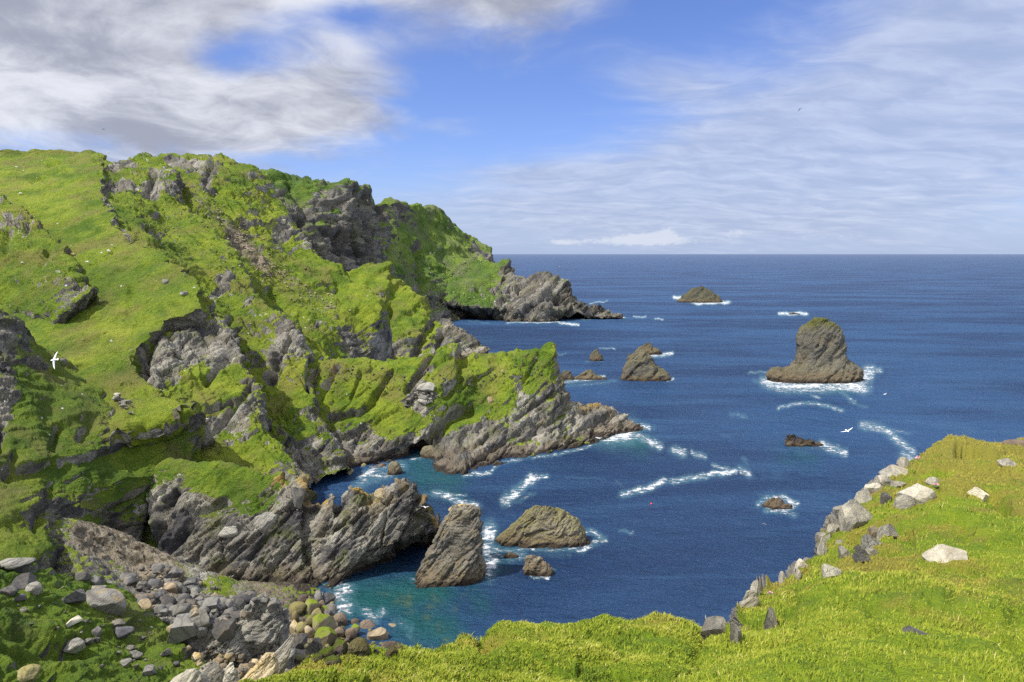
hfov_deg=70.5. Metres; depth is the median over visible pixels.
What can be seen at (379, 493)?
stone
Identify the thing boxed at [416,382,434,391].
stone
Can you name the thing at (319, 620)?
boulder
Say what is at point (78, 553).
beach
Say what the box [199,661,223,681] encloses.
rock
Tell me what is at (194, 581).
fallen block
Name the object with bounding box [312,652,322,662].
boulder
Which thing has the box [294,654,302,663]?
boulder
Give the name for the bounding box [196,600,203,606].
fallen block
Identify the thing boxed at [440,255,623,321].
headland
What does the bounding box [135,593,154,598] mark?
fallen block
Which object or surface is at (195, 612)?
fallen block
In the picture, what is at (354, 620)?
boulder
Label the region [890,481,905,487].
edge stone
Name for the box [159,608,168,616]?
fallen block
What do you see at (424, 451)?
rock
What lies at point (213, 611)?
fallen block
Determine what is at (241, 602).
fallen block
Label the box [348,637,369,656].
boulder
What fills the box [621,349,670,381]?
islet
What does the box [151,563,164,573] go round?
fallen block
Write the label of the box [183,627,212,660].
rock outcrop
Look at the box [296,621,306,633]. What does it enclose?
boulder
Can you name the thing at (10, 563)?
stone
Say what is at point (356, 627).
boulder
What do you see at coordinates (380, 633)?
boulder
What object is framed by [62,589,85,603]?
stone
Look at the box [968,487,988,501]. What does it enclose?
edge stone
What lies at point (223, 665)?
stone
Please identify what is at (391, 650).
boulder
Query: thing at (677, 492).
water
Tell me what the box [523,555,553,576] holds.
rock
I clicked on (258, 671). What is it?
rock slab
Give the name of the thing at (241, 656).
stone
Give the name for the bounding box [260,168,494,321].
hill
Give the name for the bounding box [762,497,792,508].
reef
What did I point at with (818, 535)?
edge stone
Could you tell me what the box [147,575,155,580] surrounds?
fallen block
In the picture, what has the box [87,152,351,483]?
hill
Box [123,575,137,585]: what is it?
fallen block
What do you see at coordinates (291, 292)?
scree
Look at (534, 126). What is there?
sky
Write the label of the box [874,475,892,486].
edge stone
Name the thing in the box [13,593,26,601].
stone
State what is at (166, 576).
fallen block
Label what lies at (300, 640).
boulder
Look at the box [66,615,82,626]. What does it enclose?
stone
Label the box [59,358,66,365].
stone
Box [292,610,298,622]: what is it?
boulder
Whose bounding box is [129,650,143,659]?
stone
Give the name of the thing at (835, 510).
edge stone
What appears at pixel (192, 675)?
rock
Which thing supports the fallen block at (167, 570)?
on the beach
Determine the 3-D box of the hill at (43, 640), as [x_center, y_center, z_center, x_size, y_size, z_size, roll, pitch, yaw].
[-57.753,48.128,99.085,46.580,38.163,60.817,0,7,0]
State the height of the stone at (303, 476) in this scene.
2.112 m
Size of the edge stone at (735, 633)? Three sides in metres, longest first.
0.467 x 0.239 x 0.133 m
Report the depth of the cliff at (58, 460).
158.67 m
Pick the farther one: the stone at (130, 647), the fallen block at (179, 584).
the fallen block at (179, 584)
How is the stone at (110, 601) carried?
on the hill at (43, 640)
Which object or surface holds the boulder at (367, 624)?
on the beach
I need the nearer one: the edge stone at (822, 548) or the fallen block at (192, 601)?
the edge stone at (822, 548)
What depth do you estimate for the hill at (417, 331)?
519.23 m
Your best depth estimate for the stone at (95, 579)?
118.76 m
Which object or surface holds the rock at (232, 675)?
on the rubble
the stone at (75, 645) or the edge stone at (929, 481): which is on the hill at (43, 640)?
the stone at (75, 645)
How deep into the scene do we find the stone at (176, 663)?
107.05 m
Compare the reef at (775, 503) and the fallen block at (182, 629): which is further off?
the reef at (775, 503)
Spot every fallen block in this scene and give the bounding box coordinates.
[120,573,136,581]
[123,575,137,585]
[135,581,150,589]
[135,586,142,591]
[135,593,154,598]
[136,581,147,586]
[137,595,150,602]
[138,598,153,610]
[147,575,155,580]
[148,578,163,588]
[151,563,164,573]
[151,591,161,599]
[153,604,166,614]
[159,594,176,604]
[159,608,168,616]
[163,572,172,578]
[163,582,177,592]
[164,567,170,573]
[167,613,197,643]
[168,566,183,577]
[168,603,190,616]
[175,582,183,591]
[175,599,186,604]
[177,593,192,600]
[178,585,189,593]
[184,577,198,585]
[186,599,196,604]
[187,609,211,627]
[189,607,199,617]
[191,587,202,592]
[195,596,203,601]
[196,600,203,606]
[196,626,207,637]
[199,606,209,612]
[202,596,220,610]
[209,608,218,614]
[210,617,218,624]
[211,617,235,641]
[218,615,229,620]
[219,602,226,610]
[220,597,226,603]
[223,607,238,614]
[225,599,237,608]
[229,611,239,619]
[233,593,252,602]
[235,598,245,607]
[241,609,253,617]
[243,591,256,596]
[243,606,252,614]
[260,597,267,603]
[267,597,281,612]
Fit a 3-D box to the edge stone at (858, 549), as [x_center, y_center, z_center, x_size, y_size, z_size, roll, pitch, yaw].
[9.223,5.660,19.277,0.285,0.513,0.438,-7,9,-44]
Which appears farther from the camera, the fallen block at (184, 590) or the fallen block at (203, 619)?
the fallen block at (184, 590)
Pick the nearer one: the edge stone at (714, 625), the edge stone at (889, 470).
the edge stone at (714, 625)
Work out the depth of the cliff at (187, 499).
160.61 m
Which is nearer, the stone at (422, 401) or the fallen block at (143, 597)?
the fallen block at (143, 597)
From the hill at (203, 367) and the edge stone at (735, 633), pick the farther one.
the hill at (203, 367)
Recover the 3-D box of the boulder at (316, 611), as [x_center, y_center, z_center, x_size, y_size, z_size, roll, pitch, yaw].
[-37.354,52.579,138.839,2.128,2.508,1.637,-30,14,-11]
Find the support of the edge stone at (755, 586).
on the ground at (936, 599)
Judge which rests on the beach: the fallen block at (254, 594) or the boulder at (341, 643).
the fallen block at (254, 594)
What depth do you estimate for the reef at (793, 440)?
265.84 m
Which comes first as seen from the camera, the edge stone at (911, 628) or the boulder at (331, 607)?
the edge stone at (911, 628)
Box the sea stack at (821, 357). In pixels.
[766,317,863,383]
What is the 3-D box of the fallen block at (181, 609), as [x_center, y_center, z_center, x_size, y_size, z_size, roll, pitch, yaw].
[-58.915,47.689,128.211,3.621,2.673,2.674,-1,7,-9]
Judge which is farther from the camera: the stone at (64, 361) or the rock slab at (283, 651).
the stone at (64, 361)
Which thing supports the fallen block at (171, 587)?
on the beach
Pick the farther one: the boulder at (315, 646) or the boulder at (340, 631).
the boulder at (340, 631)
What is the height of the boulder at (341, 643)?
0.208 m
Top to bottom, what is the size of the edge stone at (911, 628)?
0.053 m
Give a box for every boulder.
[289,601,306,614]
[290,619,296,633]
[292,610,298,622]
[292,633,307,648]
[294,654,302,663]
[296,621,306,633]
[296,650,304,659]
[297,594,307,602]
[304,599,318,613]
[304,637,322,655]
[305,625,314,637]
[306,615,313,627]
[311,608,321,614]
[312,613,335,631]
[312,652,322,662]
[314,627,336,647]
[315,590,322,601]
[319,600,324,608]
[319,646,333,657]
[321,605,327,612]
[322,592,335,604]
[323,609,332,615]
[325,603,335,612]
[325,654,340,665]
[333,612,347,625]
[333,639,347,650]
[334,627,344,636]
[334,647,345,655]
[345,627,356,638]
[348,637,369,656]
[350,618,359,623]
[351,623,360,632]
[360,619,375,628]
[367,627,387,639]
[381,641,397,647]
[385,645,397,658]
[395,644,402,649]
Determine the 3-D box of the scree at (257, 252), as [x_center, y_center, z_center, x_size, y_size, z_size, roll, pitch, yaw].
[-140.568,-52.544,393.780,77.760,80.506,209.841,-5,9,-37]
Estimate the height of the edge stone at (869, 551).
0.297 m
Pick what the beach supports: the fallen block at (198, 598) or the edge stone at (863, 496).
the fallen block at (198, 598)
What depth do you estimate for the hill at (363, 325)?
400.01 m
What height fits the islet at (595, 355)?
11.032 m
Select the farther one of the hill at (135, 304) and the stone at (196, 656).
the hill at (135, 304)
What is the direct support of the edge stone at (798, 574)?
on the ground at (936, 599)
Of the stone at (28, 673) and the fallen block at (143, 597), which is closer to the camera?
the stone at (28, 673)
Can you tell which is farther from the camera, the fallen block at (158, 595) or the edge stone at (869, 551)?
the fallen block at (158, 595)
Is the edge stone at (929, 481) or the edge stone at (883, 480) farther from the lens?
the edge stone at (883, 480)
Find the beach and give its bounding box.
[54,517,371,678]
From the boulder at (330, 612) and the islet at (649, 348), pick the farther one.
the islet at (649, 348)
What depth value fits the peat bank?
47.92 m
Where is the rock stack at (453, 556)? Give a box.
[413,504,485,588]
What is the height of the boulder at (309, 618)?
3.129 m
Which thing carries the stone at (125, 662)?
on the hill at (43, 640)
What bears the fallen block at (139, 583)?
on the beach
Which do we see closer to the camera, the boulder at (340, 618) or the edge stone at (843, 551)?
the edge stone at (843, 551)
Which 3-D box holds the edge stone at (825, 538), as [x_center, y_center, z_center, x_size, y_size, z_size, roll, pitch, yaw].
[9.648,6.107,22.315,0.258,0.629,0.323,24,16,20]
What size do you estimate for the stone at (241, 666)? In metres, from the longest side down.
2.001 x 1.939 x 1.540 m
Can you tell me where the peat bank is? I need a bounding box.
[1001,439,1023,446]
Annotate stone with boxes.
[0,557,35,569]
[0,585,18,596]
[11,573,36,589]
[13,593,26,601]
[17,664,41,681]
[20,606,28,611]
[24,581,42,595]
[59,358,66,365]
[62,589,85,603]
[62,638,85,653]
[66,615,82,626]
[75,571,91,580]
[84,638,93,644]
[86,588,125,615]
[90,574,100,585]
[91,585,106,588]
[91,626,101,636]
[111,619,125,626]
[114,626,134,638]
[120,658,131,667]
[126,645,134,649]
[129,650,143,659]
[142,664,156,676]
[160,648,171,656]
[162,279,168,283]
[173,661,179,666]
[180,291,187,295]
[191,652,204,660]
[217,653,225,661]
[218,526,237,537]
[219,663,227,668]
[224,652,234,659]
[237,653,245,658]
[238,663,250,673]
[248,661,254,667]
[254,512,279,532]
[291,487,304,508]
[301,473,306,480]
[374,488,385,499]
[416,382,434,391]
[418,394,426,399]
[418,399,426,403]
[487,397,492,403]
[700,616,726,639]
[730,621,741,643]
[750,580,760,594]
[764,607,777,629]
[779,571,785,583]
[794,558,807,571]
[795,569,802,581]
[815,532,825,547]
[817,541,826,555]
[820,532,830,543]
[821,563,841,577]
[827,523,838,534]
[832,505,842,515]
[838,499,872,531]
[838,545,850,558]
[852,552,870,562]
[853,544,865,554]
[854,489,871,502]
[861,534,882,550]
[864,483,881,494]
[864,547,877,556]
[867,525,877,538]
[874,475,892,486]
[876,524,898,540]
[878,464,907,476]
[880,492,891,504]
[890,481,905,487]
[893,494,916,509]
[896,457,909,467]
[897,483,936,503]
[903,625,929,634]
[921,544,967,562]
[925,477,940,485]
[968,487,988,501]
[997,458,1017,466]
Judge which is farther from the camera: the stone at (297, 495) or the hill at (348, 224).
the hill at (348, 224)
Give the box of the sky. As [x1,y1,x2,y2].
[0,0,1023,253]
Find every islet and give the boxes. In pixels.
[495,505,589,548]
[589,349,602,360]
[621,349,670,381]
[635,342,661,354]
[677,286,722,302]
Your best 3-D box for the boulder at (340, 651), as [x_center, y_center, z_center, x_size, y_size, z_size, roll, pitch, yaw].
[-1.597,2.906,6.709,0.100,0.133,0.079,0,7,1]
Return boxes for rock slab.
[238,652,278,681]
[275,633,295,674]
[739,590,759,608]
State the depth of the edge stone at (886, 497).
26.91 m
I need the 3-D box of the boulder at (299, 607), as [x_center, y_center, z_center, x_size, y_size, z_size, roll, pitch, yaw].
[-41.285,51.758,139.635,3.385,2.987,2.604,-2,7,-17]
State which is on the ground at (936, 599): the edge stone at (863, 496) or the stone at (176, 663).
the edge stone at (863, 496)
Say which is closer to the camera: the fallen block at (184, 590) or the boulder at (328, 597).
the fallen block at (184, 590)
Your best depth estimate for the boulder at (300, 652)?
121.01 m
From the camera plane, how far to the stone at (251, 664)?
115.12 m
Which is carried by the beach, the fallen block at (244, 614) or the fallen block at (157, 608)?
the fallen block at (157, 608)
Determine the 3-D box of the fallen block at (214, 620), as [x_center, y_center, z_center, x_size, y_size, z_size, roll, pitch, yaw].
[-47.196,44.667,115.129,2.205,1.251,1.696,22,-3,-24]
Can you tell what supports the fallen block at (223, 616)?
on the rock outcrop at (268, 632)
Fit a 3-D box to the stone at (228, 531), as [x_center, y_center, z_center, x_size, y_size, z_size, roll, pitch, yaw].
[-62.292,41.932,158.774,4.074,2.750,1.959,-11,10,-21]
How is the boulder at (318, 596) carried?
on the beach
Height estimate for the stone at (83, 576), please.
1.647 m
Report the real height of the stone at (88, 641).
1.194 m
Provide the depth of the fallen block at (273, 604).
115.83 m
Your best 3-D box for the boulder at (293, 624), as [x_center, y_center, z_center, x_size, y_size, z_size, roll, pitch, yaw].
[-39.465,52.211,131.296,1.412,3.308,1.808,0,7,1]
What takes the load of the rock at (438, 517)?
in the water
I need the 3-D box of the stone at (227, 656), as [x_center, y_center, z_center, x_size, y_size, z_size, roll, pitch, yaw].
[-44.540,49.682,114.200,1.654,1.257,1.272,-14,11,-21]
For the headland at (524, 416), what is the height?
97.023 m
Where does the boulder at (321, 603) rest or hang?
on the beach
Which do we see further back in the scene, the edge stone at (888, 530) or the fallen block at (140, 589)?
the fallen block at (140, 589)
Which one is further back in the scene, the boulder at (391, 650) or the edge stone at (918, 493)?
the edge stone at (918, 493)
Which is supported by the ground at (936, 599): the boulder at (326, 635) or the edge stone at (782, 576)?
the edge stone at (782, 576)
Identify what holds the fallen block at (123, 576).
on the beach
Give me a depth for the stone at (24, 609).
99.34 m
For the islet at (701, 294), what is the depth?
1053.90 m
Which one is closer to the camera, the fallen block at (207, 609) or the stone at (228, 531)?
the fallen block at (207, 609)
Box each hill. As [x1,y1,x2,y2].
[0,149,207,460]
[0,194,97,323]
[0,562,207,681]
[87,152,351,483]
[129,287,313,490]
[158,153,392,361]
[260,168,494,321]
[347,261,489,359]
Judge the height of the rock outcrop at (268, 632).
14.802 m
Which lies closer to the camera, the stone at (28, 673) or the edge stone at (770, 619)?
the edge stone at (770, 619)
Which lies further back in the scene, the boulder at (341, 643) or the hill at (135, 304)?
the hill at (135, 304)
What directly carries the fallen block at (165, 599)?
on the beach
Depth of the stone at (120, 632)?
108.09 m
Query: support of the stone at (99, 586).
on the hill at (43, 640)
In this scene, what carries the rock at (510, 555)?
in the water
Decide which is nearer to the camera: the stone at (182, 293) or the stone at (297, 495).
the stone at (297, 495)
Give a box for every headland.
[278,342,643,474]
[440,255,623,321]
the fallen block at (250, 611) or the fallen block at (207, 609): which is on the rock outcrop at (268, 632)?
the fallen block at (250, 611)
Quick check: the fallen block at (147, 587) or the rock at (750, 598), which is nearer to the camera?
the rock at (750, 598)
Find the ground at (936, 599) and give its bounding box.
[244,435,1023,681]
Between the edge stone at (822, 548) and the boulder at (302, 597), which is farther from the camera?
the boulder at (302, 597)
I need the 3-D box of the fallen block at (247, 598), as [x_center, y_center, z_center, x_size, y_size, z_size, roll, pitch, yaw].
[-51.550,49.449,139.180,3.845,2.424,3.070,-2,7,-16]
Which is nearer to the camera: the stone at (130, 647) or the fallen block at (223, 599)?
the stone at (130, 647)
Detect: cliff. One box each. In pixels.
[0,308,214,569]
[146,457,438,588]
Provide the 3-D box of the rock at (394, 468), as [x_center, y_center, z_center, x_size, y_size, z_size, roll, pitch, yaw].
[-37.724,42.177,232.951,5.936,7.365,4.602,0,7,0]
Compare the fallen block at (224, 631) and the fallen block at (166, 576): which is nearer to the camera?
the fallen block at (224, 631)
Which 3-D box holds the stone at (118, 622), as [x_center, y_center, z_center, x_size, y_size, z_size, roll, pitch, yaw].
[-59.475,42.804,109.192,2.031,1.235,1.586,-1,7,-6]
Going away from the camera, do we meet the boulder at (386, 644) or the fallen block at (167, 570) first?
the boulder at (386, 644)
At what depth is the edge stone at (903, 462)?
38.76 m
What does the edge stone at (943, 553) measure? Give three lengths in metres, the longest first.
0.819 x 0.630 x 0.546 m
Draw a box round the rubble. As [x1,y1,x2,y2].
[91,358,555,680]
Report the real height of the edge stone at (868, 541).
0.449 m
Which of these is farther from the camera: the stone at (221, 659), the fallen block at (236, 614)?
the fallen block at (236, 614)
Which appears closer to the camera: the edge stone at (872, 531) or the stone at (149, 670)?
the edge stone at (872, 531)
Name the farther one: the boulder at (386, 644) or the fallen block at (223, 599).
the fallen block at (223, 599)
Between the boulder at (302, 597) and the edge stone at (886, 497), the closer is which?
the edge stone at (886, 497)
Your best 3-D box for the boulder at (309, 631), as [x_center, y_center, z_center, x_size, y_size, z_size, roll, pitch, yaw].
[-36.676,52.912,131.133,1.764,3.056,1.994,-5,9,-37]
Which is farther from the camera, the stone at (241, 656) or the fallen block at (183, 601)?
the fallen block at (183, 601)
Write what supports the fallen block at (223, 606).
on the beach
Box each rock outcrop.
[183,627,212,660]
[202,591,296,666]
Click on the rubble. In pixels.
(306, 493)
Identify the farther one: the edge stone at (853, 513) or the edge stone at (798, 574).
the edge stone at (853, 513)
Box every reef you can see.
[562,369,606,379]
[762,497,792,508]
[784,434,823,446]
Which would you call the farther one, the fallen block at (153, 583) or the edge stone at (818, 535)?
the fallen block at (153, 583)
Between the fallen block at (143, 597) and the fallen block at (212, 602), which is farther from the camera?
the fallen block at (212, 602)
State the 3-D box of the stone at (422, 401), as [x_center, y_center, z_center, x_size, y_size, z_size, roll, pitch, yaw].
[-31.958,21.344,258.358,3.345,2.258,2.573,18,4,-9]
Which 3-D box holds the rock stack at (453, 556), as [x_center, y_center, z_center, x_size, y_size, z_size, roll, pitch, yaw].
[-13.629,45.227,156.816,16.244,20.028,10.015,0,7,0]
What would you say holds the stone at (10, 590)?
on the hill at (43, 640)
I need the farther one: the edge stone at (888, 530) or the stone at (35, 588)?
the stone at (35, 588)
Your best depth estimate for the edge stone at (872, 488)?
32.09 m
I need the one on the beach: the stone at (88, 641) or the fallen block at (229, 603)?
the fallen block at (229, 603)
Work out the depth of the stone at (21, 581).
104.23 m
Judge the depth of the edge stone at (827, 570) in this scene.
12.80 m
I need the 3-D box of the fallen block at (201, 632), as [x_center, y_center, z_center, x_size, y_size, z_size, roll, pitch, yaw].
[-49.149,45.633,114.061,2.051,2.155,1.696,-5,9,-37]
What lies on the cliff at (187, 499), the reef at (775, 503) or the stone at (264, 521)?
the stone at (264, 521)
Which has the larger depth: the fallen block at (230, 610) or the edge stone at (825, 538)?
the fallen block at (230, 610)
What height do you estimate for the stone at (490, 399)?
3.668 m
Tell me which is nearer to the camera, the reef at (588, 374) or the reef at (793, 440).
the reef at (793, 440)
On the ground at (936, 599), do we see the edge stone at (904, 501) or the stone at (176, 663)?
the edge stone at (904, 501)
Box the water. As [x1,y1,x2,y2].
[311,254,1023,650]
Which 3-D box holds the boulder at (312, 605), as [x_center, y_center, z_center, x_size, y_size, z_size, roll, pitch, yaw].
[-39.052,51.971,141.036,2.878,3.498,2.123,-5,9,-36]
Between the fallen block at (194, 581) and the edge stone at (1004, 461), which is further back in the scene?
the fallen block at (194, 581)
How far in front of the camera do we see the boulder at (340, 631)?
132.01 m
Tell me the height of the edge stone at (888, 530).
0.605 m
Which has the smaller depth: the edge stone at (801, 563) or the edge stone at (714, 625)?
the edge stone at (714, 625)
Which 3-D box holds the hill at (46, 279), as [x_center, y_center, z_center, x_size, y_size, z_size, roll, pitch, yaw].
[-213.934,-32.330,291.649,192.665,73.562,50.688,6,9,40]
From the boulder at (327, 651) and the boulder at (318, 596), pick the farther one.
the boulder at (318, 596)
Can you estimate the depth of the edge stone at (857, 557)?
15.49 m
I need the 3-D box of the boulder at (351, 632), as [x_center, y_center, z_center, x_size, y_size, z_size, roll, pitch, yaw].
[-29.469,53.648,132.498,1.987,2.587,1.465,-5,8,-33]
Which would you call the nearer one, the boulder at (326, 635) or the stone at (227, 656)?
the stone at (227, 656)
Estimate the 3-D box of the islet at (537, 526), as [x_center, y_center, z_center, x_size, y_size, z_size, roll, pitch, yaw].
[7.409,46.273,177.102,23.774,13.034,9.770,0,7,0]
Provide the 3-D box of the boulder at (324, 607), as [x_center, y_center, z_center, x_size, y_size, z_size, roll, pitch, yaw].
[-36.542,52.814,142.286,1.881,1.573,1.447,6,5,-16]
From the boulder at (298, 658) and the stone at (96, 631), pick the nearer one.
the stone at (96, 631)
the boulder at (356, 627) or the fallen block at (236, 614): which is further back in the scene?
the boulder at (356, 627)
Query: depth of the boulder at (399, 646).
6.40 m
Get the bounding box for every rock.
[170,668,212,681]
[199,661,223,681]
[223,662,240,681]
[387,461,402,474]
[420,445,433,457]
[436,513,440,530]
[503,552,518,558]
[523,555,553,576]
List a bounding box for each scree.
[145,165,543,341]
[181,186,350,319]
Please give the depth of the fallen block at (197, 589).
139.35 m
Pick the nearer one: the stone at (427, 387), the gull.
the gull
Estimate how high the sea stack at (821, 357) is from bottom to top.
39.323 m
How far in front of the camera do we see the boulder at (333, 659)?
5.99 m
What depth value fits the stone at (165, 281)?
245.98 m
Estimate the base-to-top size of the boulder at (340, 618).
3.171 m
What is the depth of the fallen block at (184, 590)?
137.89 m
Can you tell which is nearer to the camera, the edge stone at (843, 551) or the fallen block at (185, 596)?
the edge stone at (843, 551)
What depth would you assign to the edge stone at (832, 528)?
22.40 m
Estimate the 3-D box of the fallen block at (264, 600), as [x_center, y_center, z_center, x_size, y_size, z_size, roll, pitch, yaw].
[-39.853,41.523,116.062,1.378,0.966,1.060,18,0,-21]
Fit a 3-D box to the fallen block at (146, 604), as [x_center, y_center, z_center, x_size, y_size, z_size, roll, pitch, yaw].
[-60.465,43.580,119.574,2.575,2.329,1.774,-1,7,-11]
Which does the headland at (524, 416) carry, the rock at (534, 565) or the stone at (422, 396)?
the stone at (422, 396)
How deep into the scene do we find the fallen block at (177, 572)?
142.28 m
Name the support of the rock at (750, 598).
on the ground at (936, 599)
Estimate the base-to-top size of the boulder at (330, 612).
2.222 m
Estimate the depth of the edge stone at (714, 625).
8.13 m
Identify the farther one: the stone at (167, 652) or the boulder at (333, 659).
the stone at (167, 652)

